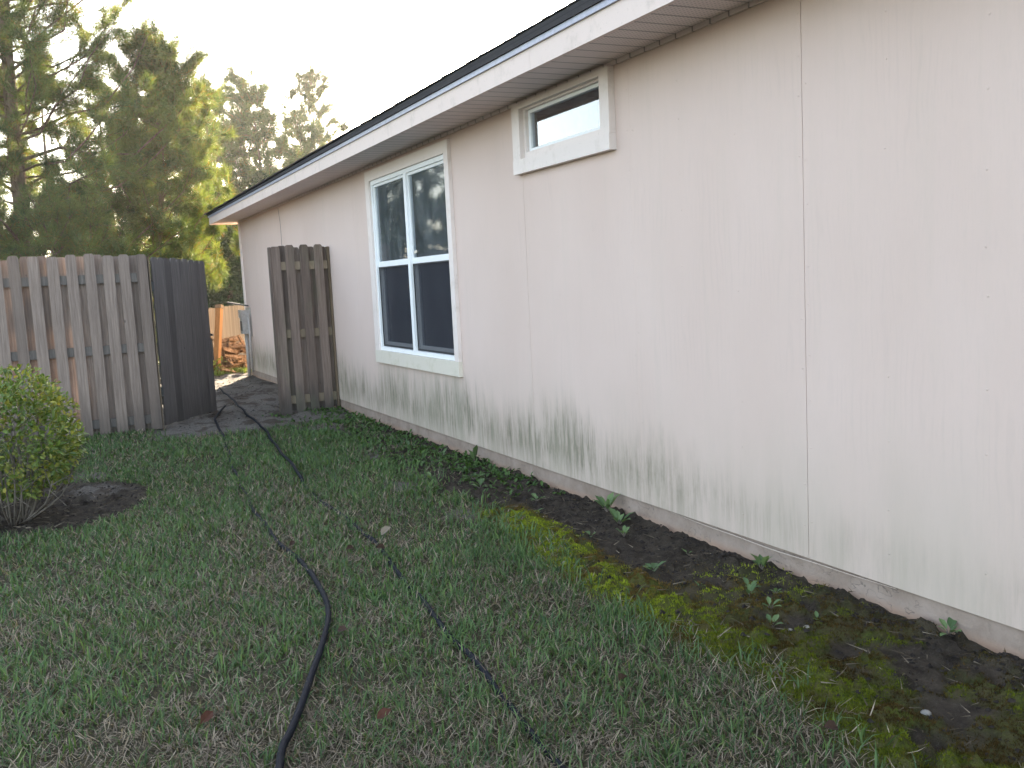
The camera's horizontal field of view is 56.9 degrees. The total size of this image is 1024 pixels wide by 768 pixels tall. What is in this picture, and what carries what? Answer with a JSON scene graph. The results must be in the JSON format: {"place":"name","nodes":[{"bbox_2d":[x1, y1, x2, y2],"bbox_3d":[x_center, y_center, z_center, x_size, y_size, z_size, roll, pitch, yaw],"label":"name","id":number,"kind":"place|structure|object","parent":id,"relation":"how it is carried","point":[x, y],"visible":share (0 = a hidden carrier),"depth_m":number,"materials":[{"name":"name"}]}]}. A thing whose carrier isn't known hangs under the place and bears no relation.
{"place":"outdoors","nodes":[
{"label":"outdoors","id":0,"kind":"place"},
{"bbox_2d":[229,344,245,348],"bbox_3d":[-4.886,-0.666,16.907,0.356,0.085,0.078,-1,7,12],"label":"wood chunk","id":1,"kind":"object","parent":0,"point":[238,347],"visible":0.78,"depth_m":16.89,"materials":[{"name":"brown wood"}]},
{"bbox_2d":[0,0,573,251],"label":"sky","id":2,"kind":"structure","parent":0,"point":[380,53],"materials":[{"name":"white"}]},
{"bbox_2d":[0,345,1023,767],"bbox_3d":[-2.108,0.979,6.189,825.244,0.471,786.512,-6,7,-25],"label":"ground","id":3,"kind":"structure","parent":0,"point":[628,555],"depth_m":3.59,"materials":[{"name":"green plant"}]},
{"bbox_2d":[0,363,91,525],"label":"shrub","id":4,"kind":"object","parent":3,"relation":"on","point":[40,475],"visible":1,"depth_m":5.96,"materials":[{"name":"green plant"}]},
{"bbox_2d":[0,54,98,252],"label":"pine tree","id":5,"kind":"object","parent":3,"relation":"on","point":[44,139],"visible":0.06,"depth_m":43.97,"materials":[{"name":"green plant"}]},
{"bbox_2d":[0,175,110,277],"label":"pine tree","id":6,"kind":"object","parent":3,"relation":"on","point":[40,211],"visible":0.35,"depth_m":13.64,"materials":[{"name":"green plant"}]},
{"bbox_2d":[0,254,164,443],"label":"fence","id":7,"kind":"object","parent":3,"relation":"on","point":[82,329],"visible":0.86,"depth_m":9.53,"materials":[{"name":"grey wood"}]},
{"bbox_2d":[150,257,216,424],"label":"gate","id":8,"kind":"structure","parent":7,"relation":"attached to","point":[184,340],"depth_m":10.38,"materials":[{"name":"wood"}]},
{"bbox_2d":[49,190,158,361],"bbox_3d":[-6.482,-1.549,15.146,2.005,3.242,1.986,2,8,38],"label":"pine tree","id":9,"kind":"object","parent":3,"relation":"on","point":[89,213],"visible":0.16,"depth_m":14.80,"materials":[{"name":"green plant"}]},
{"bbox_2d":[68,74,146,248],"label":"pine tree","id":10,"kind":"object","parent":3,"relation":"on","point":[99,126],"visible":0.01,"depth_m":48.24,"materials":[{"name":"green plant"}]},
{"bbox_2d":[0,0,222,276],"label":"pine tree","id":11,"kind":"object","parent":3,"relation":"on","point":[30,94],"visible":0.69,"depth_m":15.72,"materials":[{"name":"green plant"}]},
{"bbox_2d":[42,9,240,338],"bbox_3d":[-7.469,-3.529,18.416,4.670,7.234,4.640,-6,7,-25],"label":"pine tree","id":12,"kind":"object","parent":3,"relation":"on","point":[174,77],"visible":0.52,"depth_m":17.94,"materials":[{"name":"green plant"}]},
{"bbox_2d":[132,198,178,250],"bbox_3d":[-12.772,-4.106,33.816,3.956,5.658,4.150,-1,7,16],"label":"evergreen tree","id":13,"kind":"object","parent":3,"relation":"on","point":[148,233],"depth_m":32.85,"materials":[{"name":"green plant"}]},
{"bbox_2d":[170,110,234,217],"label":"pine tree","id":14,"kind":"object","parent":3,"relation":"on","point":[212,160],"visible":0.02,"depth_m":56.77,"materials":[{"name":"green plant"}]},
{"bbox_2d":[186,170,226,304],"bbox_3d":[-12.582,-5.670,40.130,5.141,7.193,4.794,-6,7,-25],"label":"evergreen tree","id":15,"kind":"object","parent":3,"relation":"on","point":[211,195],"visible":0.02,"depth_m":39.54,"materials":[{"name":"green plant"}]},
{"bbox_2d":[213,304,223,370],"bbox_3d":[-5.140,-0.772,16.514,0.115,1.231,0.368,-1,7,13],"label":"post","id":16,"kind":"object","parent":3,"relation":"on","point":[219,308],"visible":0.82,"depth_m":16.49,"materials":[{"name":"orange wood"}]},
{"bbox_2d":[195,186,241,302],"bbox_3d":[-9.737,-3.906,31.707,3.859,5.411,4.356,-6,7,-25],"label":"evergreen tree","id":17,"kind":"object","parent":3,"relation":"on","point":[232,225],"visible":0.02,"depth_m":31.37,"materials":[{"name":"green plant"}]},
{"bbox_2d":[213,356,227,371],"bbox_3d":[-5.092,-0.330,16.376,0.304,0.320,0.271,1,8,32],"label":"sapling","id":18,"kind":"object","parent":3,"relation":"on","point":[218,367],"visible":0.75,"depth_m":16.36,"materials":[{"name":"green plant"}]},
{"bbox_2d":[163,65,278,216],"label":"pine tree","id":19,"kind":"object","parent":3,"relation":"on","point":[220,110],"visible":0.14,"depth_m":42.53,"materials":[{"name":"green plant"}]},
{"bbox_2d":[199,225,243,307],"bbox_3d":[-7.870,-2.600,26.043,3.361,4.017,3.290,-6,7,-25],"label":"evergreen tree","id":20,"kind":"object","parent":3,"relation":"on","point":[233,290],"visible":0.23,"depth_m":25.45,"materials":[{"name":"green plant"}]},
{"bbox_2d":[208,305,245,368],"bbox_3d":[-6.331,-1.288,23.538,0.054,1.511,12.636,-4,6,-6],"label":"fence","id":21,"kind":"object","parent":3,"relation":"on","point":[231,324],"visible":0.12,"depth_m":19.73,"materials":[{"name":"beige wood"}]},
{"bbox_2d":[220,368,235,372],"bbox_3d":[-4.857,-0.231,16.154,0.277,0.111,0.064,-8,8,-36],"label":"wood chunk","id":22,"kind":"object","parent":3,"relation":"on","point":[226,370],"visible":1,"depth_m":16.12,"materials":[{"name":"brown wood"}]},
{"bbox_2d":[214,367,251,375],"bbox_3d":[-5.041,-0.240,16.520,1.506,0.190,1.236,-6,7,-25],"label":"grass patch","id":23,"kind":"object","parent":3,"relation":"on","point":[240,369],"visible":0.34,"depth_m":16.25,"materials":[{"name":"green plant"}]},
{"bbox_2d":[201,63,303,189],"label":"pine tree","id":24,"kind":"object","parent":3,"relation":"on","point":[231,77],"visible":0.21,"depth_m":49.14,"materials":[{"name":"green plant"}]},
{"bbox_2d":[207,78,304,197],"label":"pine tree","id":25,"kind":"object","parent":3,"relation":"on","point":[243,120],"visible":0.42,"depth_m":41.96,"materials":[{"name":"green plant"}]},
{"bbox_2d":[248,169,269,187],"bbox_3d":[-9.363,-4.965,36.207,4.410,6.465,4.827,-1,7,14],"label":"evergreen tree","id":26,"kind":"object","parent":3,"relation":"on","point":[259,176],"visible":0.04,"depth_m":35.76,"materials":[{"name":"green plant"}]},
{"bbox_2d":[214,405,331,767],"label":"hose","id":27,"kind":"object","parent":3,"relation":"on","point":[287,738],"visible":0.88,"depth_m":3.57,"materials":[{"name":"black rubber"}]},
{"bbox_2d":[257,109,327,170],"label":"pine tree","id":28,"kind":"object","parent":3,"relation":"on","point":[307,143],"visible":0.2,"depth_m":49.02,"materials":[{"name":"green plant"}]},
{"bbox_2d":[267,244,339,414],"bbox_3d":[-2.353,-0.520,10.687,0.668,2.090,0.180,-6,7,-25],"label":"fence section","id":29,"kind":"object","parent":3,"relation":"on","point":[303,321],"visible":0.93,"depth_m":10.62,"materials":[{"name":"wood"}]},
{"bbox_2d":[274,62,351,158],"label":"pine tree","id":30,"kind":"object","parent":3,"relation":"on","point":[309,88],"visible":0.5,"depth_m":53.88,"materials":[{"name":"green plant"}]},
{"bbox_2d":[377,707,390,718],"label":"dead leaf","id":31,"kind":"object","parent":3,"relation":"on","point":[381,713],"visible":0.93,"depth_m":2.99,"materials":[{"name":"brown plant"}]},
{"bbox_2d":[381,526,389,534],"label":"dead leaf","id":32,"kind":"object","parent":3,"relation":"on","point":[384,529],"visible":1,"depth_m":5.16,"materials":[{"name":"beige plant"}]},
{"bbox_2d":[219,387,566,767],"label":"hose","id":33,"kind":"object","parent":3,"relation":"on","point":[466,651],"visible":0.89,"depth_m":3.81,"materials":[{"name":"black rubber"}]},
{"bbox_2d":[376,544,384,548],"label":"dead leaf","id":34,"kind":"object","parent":33,"relation":"on","point":[380,546],"visible":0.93,"depth_m":4.88,"materials":[{"name":"brown plant"}]},
{"bbox_2d":[262,405,565,499],"bbox_3d":[-1.200,0.516,8.284,0.935,0.097,5.444,-6,7,-25],"label":"ground cover","id":35,"kind":"object","parent":3,"relation":"on","point":[476,463],"visible":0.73,"depth_m":7.70,"materials":[{"name":"green plant"}]},
{"bbox_2d":[421,472,435,481],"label":"weed","id":36,"kind":"object","parent":3,"relation":"on","point":[428,475],"visible":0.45,"depth_m":6.68,"materials":[{"name":"green plant"}]},
{"bbox_2d":[0,413,943,767],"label":"lawn grass","id":37,"kind":"structure","parent":3,"relation":"on","point":[510,547],"depth_m":3.83,"materials":[{"name":"green plant"}]},
{"bbox_2d":[200,710,212,723],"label":"dead leaf","id":38,"kind":"object","parent":37,"relation":"on","point":[206,715],"visible":1,"depth_m":3.03,"materials":[{"name":"brown plant"}]},
{"bbox_2d":[337,625,347,631],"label":"dead leaf","id":39,"kind":"object","parent":37,"relation":"on","point":[342,628],"visible":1,"depth_m":3.75,"materials":[{"name":"brown plant"}]},
{"bbox_2d":[466,445,477,460],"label":"weed","id":40,"kind":"object","parent":3,"relation":"on","point":[473,454],"visible":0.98,"depth_m":7.20,"materials":[{"name":"green plant"}]},
{"bbox_2d":[463,472,483,479],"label":"weed","id":41,"kind":"object","parent":3,"relation":"on","point":[474,475],"visible":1,"depth_m":6.62,"materials":[{"name":"green plant"}]},
{"bbox_2d":[470,478,487,487],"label":"weed","id":42,"kind":"object","parent":3,"relation":"on","point":[480,481],"visible":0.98,"depth_m":6.40,"materials":[{"name":"green plant"}]},
{"bbox_2d":[1,374,1023,763],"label":"soil crumbs","id":43,"kind":"object","parent":3,"relation":"on","point":[1011,700],"visible":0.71,"depth_m":4.16,"materials":[{"name":"brown soil"}]},
{"bbox_2d":[529,493,544,500],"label":"weed","id":44,"kind":"object","parent":3,"relation":"on","point":[534,495],"visible":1,"depth_m":5.90,"materials":[{"name":"green plant"}]},
{"bbox_2d":[594,492,619,511],"bbox_3d":[0.544,0.692,5.505,0.120,0.116,0.165,-8,8,-40],"label":"weed","id":45,"kind":"object","parent":3,"relation":"on","point":[610,500],"visible":0.94,"depth_m":5.50,"materials":[{"name":"green plant"}]},
{"bbox_2d":[204,0,1023,658],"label":"house","id":46,"kind":"structure","parent":3,"relation":"on","point":[744,278],"depth_m":4.44,"materials":[{"name":"paint"}]},
{"bbox_2d":[364,139,462,376],"bbox_3d":[-0.886,-1.057,8.332,0.094,1.843,2.137,-6,7,-25],"label":"window","id":47,"kind":"structure","parent":46,"relation":"in","point":[410,204],"depth_m":8.21,"materials":[{"name":"paint"}]},
{"bbox_2d":[511,65,616,174],"bbox_3d":[0.307,-1.561,5.710,0.101,0.447,1.200,-6,7,-25],"label":"window","id":48,"kind":"structure","parent":46,"relation":"in","point":[573,120],"depth_m":5.66,"materials":[{"name":"paint"}]},
{"bbox_2d":[608,507,633,523],"bbox_3d":[0.608,0.749,5.282,0.182,0.094,0.106,3,9,42],"label":"weed","id":49,"kind":"object","parent":3,"relation":"on","point":[616,515],"visible":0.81,"depth_m":5.31,"materials":[{"name":"green plant"}]},
{"bbox_2d":[615,525,628,536],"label":"weed","id":50,"kind":"object","parent":3,"relation":"on","point":[625,529],"visible":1,"depth_m":5.04,"materials":[{"name":"green plant"}]},
{"bbox_2d":[618,673,627,680],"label":"dead leaf","id":51,"kind":"object","parent":3,"relation":"on","point":[621,676],"visible":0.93,"depth_m":3.17,"materials":[{"name":"brown plant"}]},
{"bbox_2d":[638,561,665,570],"bbox_3d":[0.657,0.864,4.444,0.110,0.052,0.150,2,8,37],"label":"weed","id":52,"kind":"object","parent":3,"relation":"on","point":[649,565],"visible":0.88,"depth_m":4.46,"materials":[{"name":"green plant"}]},
{"bbox_2d":[471,497,1023,767],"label":"moss","id":53,"kind":"object","parent":3,"relation":"on","point":[890,703],"visible":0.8,"depth_m":3.41,"materials":[{"name":"green plant"}]},
{"bbox_2d":[746,583,756,596],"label":"weed","id":54,"kind":"object","parent":3,"relation":"on","point":[750,587],"visible":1,"depth_m":3.98,"materials":[{"name":"green plant"}]},
{"bbox_2d":[743,577,760,586],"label":"weed","id":55,"kind":"object","parent":3,"relation":"on","point":[746,581],"visible":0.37,"depth_m":4.11,"materials":[{"name":"green plant"}]},
{"bbox_2d":[751,554,772,569],"bbox_3d":[1.139,0.808,4.308,0.102,0.091,0.089,0,7,24],"label":"weed","id":56,"kind":"object","parent":3,"relation":"on","point":[759,560],"visible":1,"depth_m":4.29,"materials":[{"name":"green plant"}]},
{"bbox_2d":[763,596,780,608],"bbox_3d":[1.055,0.893,3.821,0.088,0.046,0.054,1,7,31],"label":"weed","id":57,"kind":"object","parent":3,"relation":"on","point":[769,600],"visible":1,"depth_m":3.83,"materials":[{"name":"green plant"}]},
{"bbox_2d":[766,614,783,626],"bbox_3d":[1.009,0.931,3.687,0.088,0.045,0.076,-3,6,1],"label":"weed","id":58,"kind":"object","parent":3,"relation":"on","point":[774,618],"visible":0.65,"depth_m":3.70,"materials":[{"name":"green plant"}]},
{"bbox_2d":[823,720,838,729],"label":"dead leaf","id":59,"kind":"object","parent":3,"relation":"on","point":[830,724],"visible":1,"depth_m":2.75,"materials":[{"name":"brown plant"}]},
{"bbox_2d":[920,709,931,715],"bbox_3d":[1.274,1.015,2.908,0.031,0.021,0.035,3,9,43],"label":"pebble","id":60,"kind":"object","parent":3,"relation":"on","point":[926,712],"visible":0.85,"depth_m":2.90,"materials":[{"name":"stone"}]},
{"bbox_2d":[939,617,960,635],"bbox_3d":[1.593,0.897,3.446,0.076,0.048,0.157,-1,7,17],"label":"weed","id":61,"kind":"object","parent":3,"relation":"on","point":[951,622],"visible":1,"depth_m":3.47,"materials":[{"name":"green plant"}]},
{"bbox_2d":[0,373,1023,767],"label":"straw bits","id":62,"kind":"object","parent":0,"point":[584,573],"visible":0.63,"depth_m":4.49,"materials":[{"name":"beige plant"}]},
{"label":"wood chunk","id":63,"kind":"object","parent":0,"visible":0},
{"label":"wood chunk","id":64,"kind":"object","parent":63,"relation":"on","visible":0},
{"bbox_2d":[224,347,236,354],"bbox_3d":[-5.026,-0.587,16.834,0.221,0.144,0.112,-4,7,-12],"label":"wood chunk","id":65,"kind":"object","parent":64,"relation":"on","point":[229,350],"visible":1,"depth_m":16.81,"materials":[{"name":"brown wood"}]},
{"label":"wood chunk","id":66,"kind":"object","parent":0,"visible":0},
{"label":"wood chunk","id":67,"kind":"object","parent":66,"relation":"on","visible":0},
{"bbox_2d":[222,363,241,367],"bbox_3d":[-4.992,-0.318,16.746,0.402,0.120,0.089,-8,8,-41],"label":"wood chunk","id":68,"kind":"object","parent":67,"relation":"on","point":[235,365],"visible":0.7,"depth_m":16.77,"materials":[{"name":"brown wood"}]},
{"bbox_2d":[236,359,246,363],"bbox_3d":[-4.776,-0.395,16.939,0.107,0.156,0.388,2,8,40],"label":"wood chunk","id":69,"kind":"object","parent":68,"relation":"on","point":[242,361],"visible":0.44,"depth_m":16.85,"materials":[{"name":"brown wood"}]},
{"bbox_2d":[223,354,241,359],"bbox_3d":[-4.947,-0.471,16.722,0.099,0.142,0.342,3,9,43],"label":"wood chunk","id":70,"kind":"object","parent":69,"relation":"on","point":[231,356],"visible":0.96,"depth_m":16.67,"materials":[{"name":"brown wood"}]},
{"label":"wood chunk","id":71,"kind":"object","parent":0,"visible":0},
{"bbox_2d":[238,334,245,349],"bbox_3d":[-4.872,-0.741,17.104,0.073,0.312,0.315,-8,8,-40],"label":"wood chunk","id":72,"kind":"object","parent":71,"relation":"on","point":[241,340],"visible":0.56,"depth_m":17.10,"materials":[{"name":"brown wood"}]},
{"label":"wood chunk","id":73,"kind":"object","parent":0,"visible":0},
{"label":"wood chunk","id":74,"kind":"object","parent":73,"relation":"on","visible":0},
{"bbox_2d":[222,335,237,342],"bbox_3d":[-5.176,-0.818,17.350,0.336,0.140,0.099,-6,7,-25],"label":"wood chunk","id":75,"kind":"object","parent":74,"relation":"on","point":[224,340],"visible":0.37,"depth_m":17.30,"materials":[{"name":"brown wood"}]}
]}

